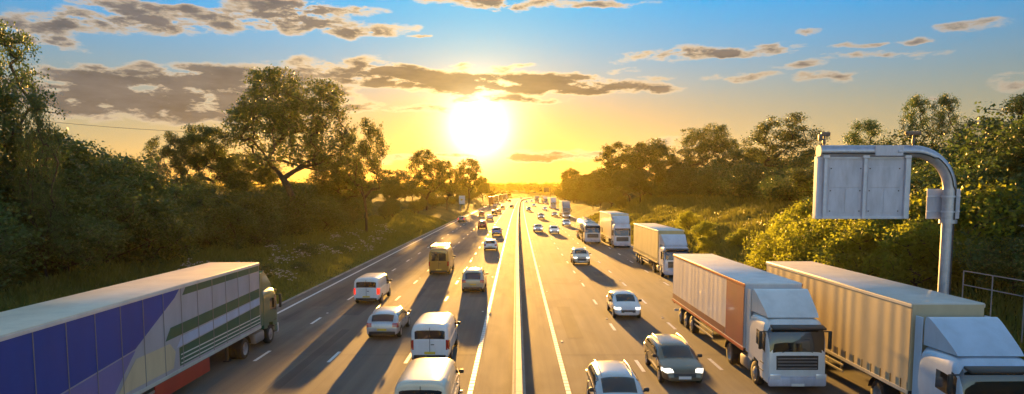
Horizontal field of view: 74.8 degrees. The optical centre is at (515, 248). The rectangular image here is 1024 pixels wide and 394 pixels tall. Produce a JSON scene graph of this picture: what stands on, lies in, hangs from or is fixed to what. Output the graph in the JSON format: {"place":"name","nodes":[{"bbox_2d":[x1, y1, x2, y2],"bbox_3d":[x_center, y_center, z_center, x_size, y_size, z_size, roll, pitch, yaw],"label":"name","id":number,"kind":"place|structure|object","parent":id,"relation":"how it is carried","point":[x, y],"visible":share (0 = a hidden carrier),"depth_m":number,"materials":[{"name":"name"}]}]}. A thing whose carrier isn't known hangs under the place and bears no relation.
{"place":"outdoors","nodes":[
{"label":"outdoors","id":0,"kind":"place"},
{"bbox_2d":[142,197,531,393],"bbox_3d":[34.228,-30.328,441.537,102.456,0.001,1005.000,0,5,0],"label":"road","id":1,"kind":"structure","parent":0,"point":[362,362],"depth_m":39.17,"materials":[{"name":"asphalt"}]},
{"bbox_2d":[0,262,281,393],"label":"articulated lorry","id":2,"kind":"object","parent":1,"relation":"on","point":[169,332],"visible":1,"depth_m":23.83,"materials":[{"name":"paint"}]},
{"bbox_2d":[354,273,391,302],"bbox_3d":[-10.710,2.892,50.487,2.280,1.973,4.945,0,5,0],"label":"van","id":3,"kind":"object","parent":1,"relation":"on","point":[371,286],"visible":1,"depth_m":48.08,"materials":[{"name":"paint"}]},
{"bbox_2d":[366,306,410,336],"bbox_3d":[-7.326,4.112,39.054,2.180,1.535,4.735,0,5,0],"label":"estate","id":4,"kind":"object","parent":1,"relation":"on","point":[388,320],"visible":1,"depth_m":36.98,"materials":[{"name":"paint"}]},
{"bbox_2d":[277,197,524,306],"bbox_3d":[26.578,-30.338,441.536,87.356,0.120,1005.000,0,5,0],"label":"verge kerb","id":5,"kind":"structure","parent":1,"relation":"on","point":[285,301],"depth_m":67.39,"materials":[{"name":"concrete"}]},
{"bbox_2d":[394,358,463,393],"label":"van","id":6,"kind":"object","parent":1,"relation":"on","point":[429,375],"visible":1,"depth_m":22.93,"materials":[{"name":"paint"}]},
{"bbox_2d":[411,312,460,359],"bbox_3d":[-4.032,4.338,33.950,2.280,1.973,4.945,0,5,0],"label":"van","id":7,"kind":"object","parent":1,"relation":"on","point":[434,334],"visible":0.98,"depth_m":31.54,"materials":[{"name":"paint"}]},
{"bbox_2d":[429,243,455,273],"bbox_3d":[-7.378,0.970,67.333,2.400,2.865,6.045,0,5,0],"label":"van","id":8,"kind":"object","parent":1,"relation":"on","point":[441,258],"visible":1,"depth_m":64.41,"materials":[{"name":"paint"}]},
{"bbox_2d":[262,227,672,393],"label":"road patches","id":9,"kind":"object","parent":1,"relation":"on","point":[571,326],"visible":0.69,"depth_m":45.58,"materials":[{"name":"asphalt"}]},
{"bbox_2d":[462,267,488,291],"bbox_3d":[-3.401,2.488,55.726,2.220,1.865,4.635,0,5,0],"label":"people carrier","id":10,"kind":"object","parent":1,"relation":"on","point":[474,279],"visible":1,"depth_m":53.57,"materials":[{"name":"paint"}]},
{"bbox_2d":[253,197,722,393],"bbox_3d":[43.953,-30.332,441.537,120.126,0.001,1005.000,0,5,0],"label":"road markings","id":11,"kind":"object","parent":1,"relation":"on","point":[561,365],"visible":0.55,"depth_m":41.80,"materials":[{"name":"paint"}]},
{"bbox_2d":[0,186,1023,340],"bbox_3d":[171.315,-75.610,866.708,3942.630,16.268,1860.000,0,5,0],"label":"ground","id":12,"kind":"structure","parent":0,"point":[580,209],"depth_m":183.64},
{"bbox_2d":[0,83,39,197],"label":"broadleaf tree","id":13,"kind":"object","parent":12,"relation":"on","point":[8,100],"visible":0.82,"depth_m":39.35,"materials":[{"name":"green plant"}]},
{"bbox_2d":[0,173,49,249],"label":"bush","id":14,"kind":"object","parent":12,"relation":"on","point":[22,211],"visible":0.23,"depth_m":39.45,"materials":[{"name":"green plant"}]},
{"bbox_2d":[0,216,51,291],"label":"bush","id":15,"kind":"object","parent":12,"relation":"on","point":[4,264],"visible":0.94,"depth_m":34.76,"materials":[{"name":"green plant"}]},
{"bbox_2d":[0,191,58,276],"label":"bush","id":16,"kind":"object","parent":12,"relation":"on","point":[3,218],"visible":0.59,"depth_m":36.65,"materials":[{"name":"green plant"}]},
{"bbox_2d":[0,19,71,215],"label":"broadleaf tree","id":17,"kind":"object","parent":12,"relation":"on","point":[6,41],"visible":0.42,"depth_m":41.89,"materials":[{"name":"green plant"}]},
{"bbox_2d":[8,90,76,276],"bbox_3d":[-27.840,-3.491,39.326,3.178,11.443,3.163,0,5,-2],"label":"broadleaf tree","id":18,"kind":"object","parent":12,"relation":"on","point":[39,110],"visible":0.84,"depth_m":39.04,"materials":[{"name":"green plant"}]},
{"bbox_2d":[0,145,112,226],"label":"bush","id":19,"kind":"object","parent":12,"relation":"on","point":[66,175],"visible":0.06,"depth_m":44.63,"materials":[{"name":"green plant"}]},
{"bbox_2d":[0,151,123,230],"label":"bush","id":20,"kind":"object","parent":12,"relation":"on","point":[47,183],"visible":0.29,"depth_m":42.31,"materials":[{"name":"green plant"}]},
{"bbox_2d":[10,139,119,186],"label":"bush","id":21,"kind":"object","parent":12,"relation":"on","point":[82,152],"visible":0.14,"depth_m":48.43,"materials":[{"name":"green plant"}]},
{"bbox_2d":[8,201,134,274],"bbox_3d":[-27.062,-0.347,40.968,7.703,5.171,7.125,2,5,18],"label":"bush","id":22,"kind":"object","parent":12,"relation":"on","point":[76,250],"visible":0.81,"depth_m":39.82,"materials":[{"name":"green plant"}]},
{"bbox_2d":[13,185,129,265],"bbox_3d":[-29.095,-1.384,43.714,7.548,5.459,6.777,-1,5,-9],"label":"bush","id":23,"kind":"object","parent":12,"relation":"on","point":[80,203],"visible":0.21,"depth_m":42.39,"materials":[{"name":"green plant"}]},
{"bbox_2d":[74,137,166,184],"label":"bush","id":24,"kind":"object","parent":12,"relation":"on","point":[104,152],"visible":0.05,"depth_m":59.48,"materials":[{"name":"green plant"}]},
{"bbox_2d":[61,156,185,204],"bbox_3d":[-31.082,-3.539,51.114,8.649,7.183,9.156,1,5,14],"label":"bush","id":25,"kind":"object","parent":12,"relation":"on","point":[116,174],"visible":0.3,"depth_m":50.57,"materials":[{"name":"green plant"}]},
{"bbox_2d":[74,175,179,264],"bbox_3d":[-27.747,-1.706,46.326,8.295,6.715,7.620,5,7,43],"label":"bush","id":26,"kind":"object","parent":12,"relation":"on","point":[126,205],"visible":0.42,"depth_m":46.00,"materials":[{"name":"green plant"}]},
{"bbox_2d":[82,153,176,221],"bbox_3d":[-32.062,-3.741,52.428,10.878,7.445,11.762,-1,5,-14],"label":"bush","id":27,"kind":"object","parent":12,"relation":"on","point":[157,185],"visible":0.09,"depth_m":51.59,"materials":[{"name":"green plant"}]},
{"bbox_2d":[106,186,203,267],"bbox_3d":[-26.590,-1.430,49.649,8.315,6.323,7.465,3,6,29],"label":"bush","id":28,"kind":"object","parent":12,"relation":"on","point":[184,234],"visible":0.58,"depth_m":48.41,"materials":[{"name":"green plant"}]},
{"bbox_2d":[138,130,192,180],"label":"broadleaf tree","id":29,"kind":"object","parent":12,"relation":"on","point":[166,151],"visible":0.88,"depth_m":72.34,"materials":[{"name":"green plant"}]},
{"bbox_2d":[130,196,212,262],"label":"bush","id":30,"kind":"object","parent":12,"relation":"on","point":[185,213],"visible":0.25,"depth_m":52.52,"materials":[{"name":"green plant"}]},
{"bbox_2d":[168,180,209,207],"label":"bush","id":31,"kind":"object","parent":12,"relation":"on","point":[187,189],"visible":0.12,"depth_m":59.91,"materials":[{"name":"green plant"}]},
{"bbox_2d":[158,173,231,219],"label":"bush","id":32,"kind":"object","parent":12,"relation":"on","point":[189,181],"visible":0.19,"depth_m":63.40,"materials":[{"name":"green plant"}]},
{"bbox_2d":[167,123,243,183],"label":"broadleaf tree","id":33,"kind":"object","parent":12,"relation":"on","point":[212,150],"visible":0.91,"depth_m":76.04,"materials":[{"name":"green plant"}]},
{"bbox_2d":[175,182,240,240],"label":"bush","id":34,"kind":"object","parent":12,"relation":"on","point":[199,202],"visible":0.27,"depth_m":60.68,"materials":[{"name":"green plant"}]},
{"bbox_2d":[0,209,448,311],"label":"grass","id":35,"kind":"structure","parent":12,"relation":"on","point":[408,224],"depth_m":61.54,"materials":[{"name":"plant"}]},
{"bbox_2d":[197,202,262,249],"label":"bush","id":36,"kind":"object","parent":12,"relation":"on","point":[237,213],"visible":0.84,"depth_m":62.26,"materials":[{"name":"green plant"}]},
{"bbox_2d":[219,176,272,202],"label":"bush","id":37,"kind":"object","parent":12,"relation":"on","point":[240,185],"visible":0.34,"depth_m":78.64,"materials":[{"name":"green plant"}]},
{"bbox_2d":[207,151,285,189],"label":"broadleaf tree","id":38,"kind":"object","parent":12,"relation":"on","point":[265,172],"visible":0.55,"depth_m":89.11,"materials":[{"name":"green plant"}]},
{"bbox_2d":[207,190,286,248],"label":"bush","id":39,"kind":"object","parent":12,"relation":"on","point":[257,203],"visible":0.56,"depth_m":66.94,"materials":[{"name":"green plant"}]},
{"bbox_2d":[227,189,291,234],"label":"bush","id":40,"kind":"object","parent":12,"relation":"on","point":[275,214],"visible":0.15,"depth_m":72.15,"materials":[{"name":"green plant"}]},
{"bbox_2d":[177,223,392,279],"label":"wildflowers","id":41,"kind":"object","parent":12,"relation":"on","point":[337,235],"visible":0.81,"depth_m":68.50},
{"bbox_2d":[216,61,363,234],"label":"broadleaf tree","id":42,"kind":"object","parent":12,"relation":"on","point":[282,116],"visible":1,"depth_m":78.22,"materials":[{"name":"green plant"}]},
{"bbox_2d":[268,178,319,214],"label":"bush","id":43,"kind":"object","parent":12,"relation":"on","point":[304,189],"visible":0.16,"depth_m":92.88,"materials":[{"name":"green plant"}]},
{"bbox_2d":[293,240,321,255],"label":"plant","id":44,"kind":"object","parent":12,"relation":"on","point":[301,248],"visible":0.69,"depth_m":69.97,"materials":[{"name":"green plant"}]},
{"bbox_2d":[307,153,380,202],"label":"broadleaf tree","id":45,"kind":"object","parent":12,"relation":"on","point":[339,180],"visible":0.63,"depth_m":105.19,"materials":[{"name":"green plant"}]},
{"bbox_2d":[345,194,373,223],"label":"bush","id":46,"kind":"object","parent":12,"relation":"on","point":[361,204],"visible":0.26,"depth_m":112.31,"materials":[{"name":"green plant"}]},
{"bbox_2d":[335,117,391,231],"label":"broadleaf tree","id":47,"kind":"object","parent":12,"relation":"on","point":[374,163],"visible":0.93,"depth_m":101.95,"materials":[{"name":"green plant"}]},
{"bbox_2d":[208,181,562,196],"bbox_3d":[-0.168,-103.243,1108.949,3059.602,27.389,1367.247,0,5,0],"label":"distant woodland","id":48,"kind":"object","parent":12,"relation":"on","point":[526,187],"visible":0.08,"depth_m":936.97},
{"bbox_2d":[380,181,402,199],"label":"bush","id":49,"kind":"object","parent":12,"relation":"on","point":[395,190],"visible":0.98,"depth_m":162.33,"materials":[{"name":"green plant"}]},
{"bbox_2d":[374,169,416,198],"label":"broadleaf tree","id":50,"kind":"object","parent":12,"relation":"on","point":[402,175],"visible":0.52,"depth_m":167.38,"materials":[{"name":"green plant"}]},
{"bbox_2d":[405,148,447,209],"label":"broadleaf tree","id":51,"kind":"object","parent":12,"relation":"on","point":[420,178],"visible":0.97,"depth_m":192.66,"materials":[{"name":"green plant"}]},
{"bbox_2d":[434,159,460,210],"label":"broadleaf tree","id":52,"kind":"object","parent":12,"relation":"on","point":[450,186],"visible":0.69,"depth_m":213.41,"materials":[{"name":"green plant"}]},
{"bbox_2d":[455,158,484,202],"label":"broadleaf tree","id":53,"kind":"object","parent":12,"relation":"on","point":[473,174],"visible":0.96,"depth_m":315.02,"materials":[{"name":"green plant"}]},
{"bbox_2d":[592,141,642,184],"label":"broadleaf tree","id":54,"kind":"object","parent":12,"relation":"on","point":[618,161],"visible":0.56,"depth_m":196.94,"materials":[{"name":"green plant"}]},
{"bbox_2d":[609,166,635,198],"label":"tree","id":55,"kind":"object","parent":12,"relation":"on","point":[615,180],"visible":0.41,"depth_m":186.83,"materials":[{"name":"green plant"}]},
{"bbox_2d":[627,169,652,203],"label":"broadleaf tree","id":56,"kind":"object","parent":12,"relation":"on","point":[641,181],"visible":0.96,"depth_m":160.62,"materials":[{"name":"green plant"}]},
{"bbox_2d":[621,138,681,193],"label":"broadleaf tree","id":57,"kind":"object","parent":12,"relation":"on","point":[651,152],"visible":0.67,"depth_m":185.18,"materials":[{"name":"green plant"}]},
{"bbox_2d":[640,157,700,185],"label":"broadleaf tree","id":58,"kind":"object","parent":12,"relation":"on","point":[677,164],"visible":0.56,"depth_m":147.62,"materials":[{"name":"green plant"}]},
{"bbox_2d":[673,211,701,227],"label":"bush","id":59,"kind":"object","parent":12,"relation":"on","point":[685,218],"visible":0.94,"depth_m":94.57,"materials":[{"name":"green plant"}]},
{"bbox_2d":[688,220,718,238],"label":"bush","id":60,"kind":"object","parent":12,"relation":"on","point":[705,227],"visible":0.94,"depth_m":79.67,"materials":[{"name":"green plant"}]},
{"bbox_2d":[674,122,739,167],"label":"broadleaf tree","id":61,"kind":"object","parent":12,"relation":"on","point":[722,141],"visible":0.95,"depth_m":134.55,"materials":[{"name":"green plant"}]},
{"bbox_2d":[725,227,754,246],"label":"bush","id":62,"kind":"object","parent":12,"relation":"on","point":[733,238],"visible":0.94,"depth_m":69.65,"materials":[{"name":"green plant"}]},
{"bbox_2d":[717,161,765,198],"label":"bush","id":63,"kind":"object","parent":12,"relation":"on","point":[732,182],"visible":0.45,"depth_m":97.86,"materials":[{"name":"green plant"}]},
{"bbox_2d":[713,147,771,170],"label":"broadleaf tree","id":64,"kind":"object","parent":12,"relation":"on","point":[737,154],"visible":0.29,"depth_m":115.97,"materials":[{"name":"green plant"}]},
{"bbox_2d":[731,160,788,199],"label":"bush","id":65,"kind":"object","parent":12,"relation":"on","point":[751,181],"visible":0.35,"depth_m":93.45,"materials":[{"name":"green plant"}]},
{"bbox_2d":[742,228,803,269],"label":"bush","id":66,"kind":"object","parent":12,"relation":"on","point":[760,251],"visible":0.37,"depth_m":55.86,"materials":[{"name":"green plant"}]},
{"bbox_2d":[749,158,808,199],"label":"bush","id":67,"kind":"object","parent":12,"relation":"on","point":[763,180],"visible":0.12,"depth_m":88.87,"materials":[{"name":"green plant"}]},
{"bbox_2d":[755,169,808,200],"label":"bush","id":68,"kind":"object","parent":12,"relation":"on","point":[779,190],"visible":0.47,"depth_m":81.82,"materials":[{"name":"green plant"}]},
{"bbox_2d":[736,111,830,198],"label":"broadleaf tree","id":69,"kind":"object","parent":12,"relation":"on","point":[795,138],"visible":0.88,"depth_m":91.73,"materials":[{"name":"green plant"}]},
{"bbox_2d":[760,199,812,243],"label":"bush","id":70,"kind":"object","parent":12,"relation":"on","point":[801,209],"visible":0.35,"depth_m":57.53,"materials":[{"name":"green plant"}]},
{"bbox_2d":[770,147,815,198],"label":"bush","id":71,"kind":"object","parent":12,"relation":"on","point":[796,158],"visible":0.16,"depth_m":89.17,"materials":[{"name":"green plant"}]},
{"bbox_2d":[777,158,813,194],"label":"broadleaf tree","id":72,"kind":"object","parent":12,"relation":"on","point":[797,177],"visible":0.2,"depth_m":69.26,"materials":[{"name":"green plant"}]},
{"bbox_2d":[758,211,841,261],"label":"bush","id":73,"kind":"object","parent":12,"relation":"on","point":[776,226],"visible":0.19,"depth_m":52.37,"materials":[{"name":"green plant"}]},
{"bbox_2d":[588,193,1023,359],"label":"grass","id":74,"kind":"structure","parent":12,"relation":"on","point":[657,206],"depth_m":81.61,"materials":[{"name":"plant"}]},
{"bbox_2d":[768,222,873,267],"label":"bush","id":75,"kind":"object","parent":12,"relation":"on","point":[801,252],"visible":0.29,"depth_m":48.07,"materials":[{"name":"green plant"}]},
{"bbox_2d":[796,216,892,270],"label":"bush","id":76,"kind":"object","parent":12,"relation":"on","point":[840,221],"visible":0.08,"depth_m":47.02,"materials":[{"name":"green plant"}]},
{"bbox_2d":[807,219,905,277],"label":"bush","id":77,"kind":"object","parent":12,"relation":"on","point":[844,242],"visible":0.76,"depth_m":42.34,"materials":[{"name":"green plant"}]},
{"bbox_2d":[839,118,895,144],"bbox_3d":[31.700,-7.215,61.201,6.394,9.312,6.426,4,6,38],"label":"broadleaf tree","id":78,"kind":"object","parent":12,"relation":"on","point":[853,138],"visible":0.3,"depth_m":60.74,"materials":[{"name":"green plant"}]},
{"bbox_2d":[812,131,960,294],"bbox_3d":[16.855,0.155,30.346,6.750,10.771,0.795,0,5,0],"label":"message sign","id":79,"kind":"object","parent":12,"relation":"on","point":[861,181],"visible":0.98,"depth_m":30.02,"materials":[{"name":"metal"}]},
{"bbox_2d":[842,189,978,279],"bbox_3d":[24.964,-0.699,42.203,7.487,6.232,8.177,0,5,-5],"label":"bush","id":80,"kind":"object","parent":12,"relation":"on","point":[913,214],"visible":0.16,"depth_m":42.00,"materials":[{"name":"green plant"}]},
{"bbox_2d":[852,215,970,287],"bbox_3d":[23.173,0.609,39.003,5.933,5.246,5.124,0,5,-1],"label":"bush","id":81,"kind":"object","parent":12,"relation":"on","point":[901,260],"visible":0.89,"depth_m":38.19,"materials":[{"name":"green plant"}]},
{"bbox_2d":[891,93,940,145],"bbox_3d":[33.305,-7.860,56.089,4.174,10.208,4.154,0,5,0],"label":"broadleaf tree","id":82,"kind":"object","parent":12,"relation":"on","point":[915,104],"visible":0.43,"depth_m":55.45,"materials":[{"name":"green plant"}]},
{"bbox_2d":[876,129,961,175],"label":"bush","id":83,"kind":"object","parent":12,"relation":"on","point":[900,136],"visible":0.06,"depth_m":55.31,"materials":[{"name":"green plant"}]},
{"bbox_2d":[882,161,969,226],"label":"bush","id":84,"kind":"object","parent":12,"relation":"on","point":[926,183],"visible":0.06,"depth_m":44.77,"materials":[{"name":"green plant"}]},
{"bbox_2d":[918,91,963,158],"bbox_3d":[34.422,-7.835,54.067,3.857,9.485,3.838,1,5,10],"label":"broadleaf tree","id":85,"kind":"object","parent":12,"relation":"on","point":[944,100],"visible":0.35,"depth_m":53.54,"materials":[{"name":"green plant"}]},
{"bbox_2d":[913,133,990,176],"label":"bush","id":86,"kind":"object","parent":12,"relation":"on","point":[953,160],"visible":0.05,"depth_m":47.30,"materials":[{"name":"green plant"}]},
{"bbox_2d":[905,177,1023,282],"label":"bush","id":87,"kind":"object","parent":12,"relation":"on","point":[991,202],"visible":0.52,"depth_m":36.83,"materials":[{"name":"green plant"}]},
{"bbox_2d":[910,147,1023,227],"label":"bush","id":88,"kind":"object","parent":12,"relation":"on","point":[951,165],"visible":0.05,"depth_m":43.26,"materials":[{"name":"green plant"}]},
{"bbox_2d":[919,152,1023,241],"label":"bush","id":89,"kind":"object","parent":12,"relation":"on","point":[984,176],"visible":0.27,"depth_m":39.30,"materials":[{"name":"green plant"}]},
{"bbox_2d":[928,115,1022,167],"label":"broadleaf tree","id":90,"kind":"object","parent":12,"relation":"on","point":[972,122],"visible":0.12,"depth_m":49.03,"materials":[{"name":"green plant"}]},
{"bbox_2d":[942,101,1023,186],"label":"bush","id":91,"kind":"object","parent":12,"relation":"on","point":[981,139],"visible":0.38,"depth_m":43.72,"materials":[{"name":"green plant"}]},
{"bbox_2d":[952,229,1023,293],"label":"bush","id":92,"kind":"object","parent":12,"relation":"on","point":[990,260],"visible":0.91,"depth_m":34.12,"materials":[{"name":"green plant"}]},
{"bbox_2d":[962,270,1023,339],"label":"guard railing","id":93,"kind":"object","parent":12,"relation":"on","point":[991,289],"visible":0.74,"depth_m":30.60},
{"bbox_2d":[966,118,1023,181],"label":"broadleaf tree","id":94,"kind":"object","parent":12,"relation":"on","point":[1014,150],"visible":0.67,"depth_m":39.77,"materials":[{"name":"green plant"}]},
{"bbox_2d":[977,92,1023,156],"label":"broadleaf tree","id":95,"kind":"object","parent":12,"relation":"on","point":[1019,98],"visible":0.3,"depth_m":44.70,"materials":[{"name":"green plant"}]},
{"bbox_2d":[989,186,1023,237],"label":"bush","id":96,"kind":"object","parent":12,"relation":"on","point":[1017,223],"visible":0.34,"depth_m":36.09,"materials":[{"name":"green plant"}]},
{"bbox_2d":[0,0,1023,185],"label":"sky","id":97,"kind":"structure","parent":0,"point":[531,91],"materials":[{"name":"blue"}]},
{"bbox_2d":[474,198,563,393],"bbox_3d":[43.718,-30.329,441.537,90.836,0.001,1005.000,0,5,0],"label":"highway median","id":98,"kind":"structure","parent":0,"point":[542,375],"depth_m":38.36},
{"bbox_2d":[512,196,551,393],"bbox_3d":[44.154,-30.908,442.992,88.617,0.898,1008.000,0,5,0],"label":"concrete barrier","id":99,"kind":"object","parent":98,"relation":"on","point":[518,377],"visible":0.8,"depth_m":35.64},
{"bbox_2d":[523,197,903,393],"bbox_3d":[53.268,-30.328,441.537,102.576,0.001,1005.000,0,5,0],"label":"road","id":100,"kind":"structure","parent":0,"point":[602,339],"depth_m":41.51,"materials":[{"name":"asphalt"}]},
{"bbox_2d":[559,201,571,217],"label":"articulated lorry","id":101,"kind":"object","parent":100,"relation":"on","point":[565,209],"visible":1,"depth_m":197.05,"materials":[{"name":"paint"}]},
{"bbox_2d":[570,247,590,264],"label":"off roader","id":102,"kind":"object","parent":100,"relation":"on","point":[579,255],"visible":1,"depth_m":73.82,"materials":[{"name":"paint"}]},
{"bbox_2d":[576,217,602,242],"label":"bus","id":103,"kind":"object","parent":100,"relation":"on","point":[590,230],"visible":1,"depth_m":101.89,"materials":[{"name":"paint"}]},
{"bbox_2d":[600,211,632,246],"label":"articulated lorry","id":104,"kind":"object","parent":100,"relation":"on","point":[615,226],"visible":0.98,"depth_m":95.86,"materials":[{"name":"paint"}]},
{"bbox_2d":[586,360,648,393],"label":"estate","id":105,"kind":"object","parent":100,"relation":"on","point":[611,377],"visible":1,"depth_m":24.72,"materials":[{"name":"paint"}]},
{"bbox_2d":[607,290,641,317],"bbox_3d":[7.181,3.638,44.589,2.140,1.514,4.235,0,5,0],"label":"hatchback","id":106,"kind":"object","parent":100,"relation":"on","point":[623,303],"visible":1,"depth_m":43.45,"materials":[{"name":"paint"}]},
{"bbox_2d":[633,223,692,276],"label":"articulated lorry","id":107,"kind":"object","parent":100,"relation":"on","point":[659,245],"visible":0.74,"depth_m":65.18,"materials":[{"name":"paint"}]},
{"bbox_2d":[644,333,702,382],"bbox_3d":[7.064,4.887,30.193,2.180,1.535,4.735,0,5,0],"label":"estate","id":108,"kind":"object","parent":100,"relation":"on","point":[671,357],"visible":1,"depth_m":29.07,"materials":[{"name":"paint"}]},
{"bbox_2d":[672,254,831,385],"bbox_3d":[11.418,3.143,35.134,2.980,4.146,16.568,0,5,0],"label":"articulated lorry","id":109,"kind":"object","parent":100,"relation":"on","point":[771,325],"visible":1,"depth_m":29.34,"materials":[{"name":"paint"}]},
{"bbox_2d":[766,261,1023,393],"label":"articulated lorry","id":110,"kind":"object","parent":100,"relation":"on","point":[891,337],"visible":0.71,"depth_m":23.76,"materials":[{"name":"paint"}]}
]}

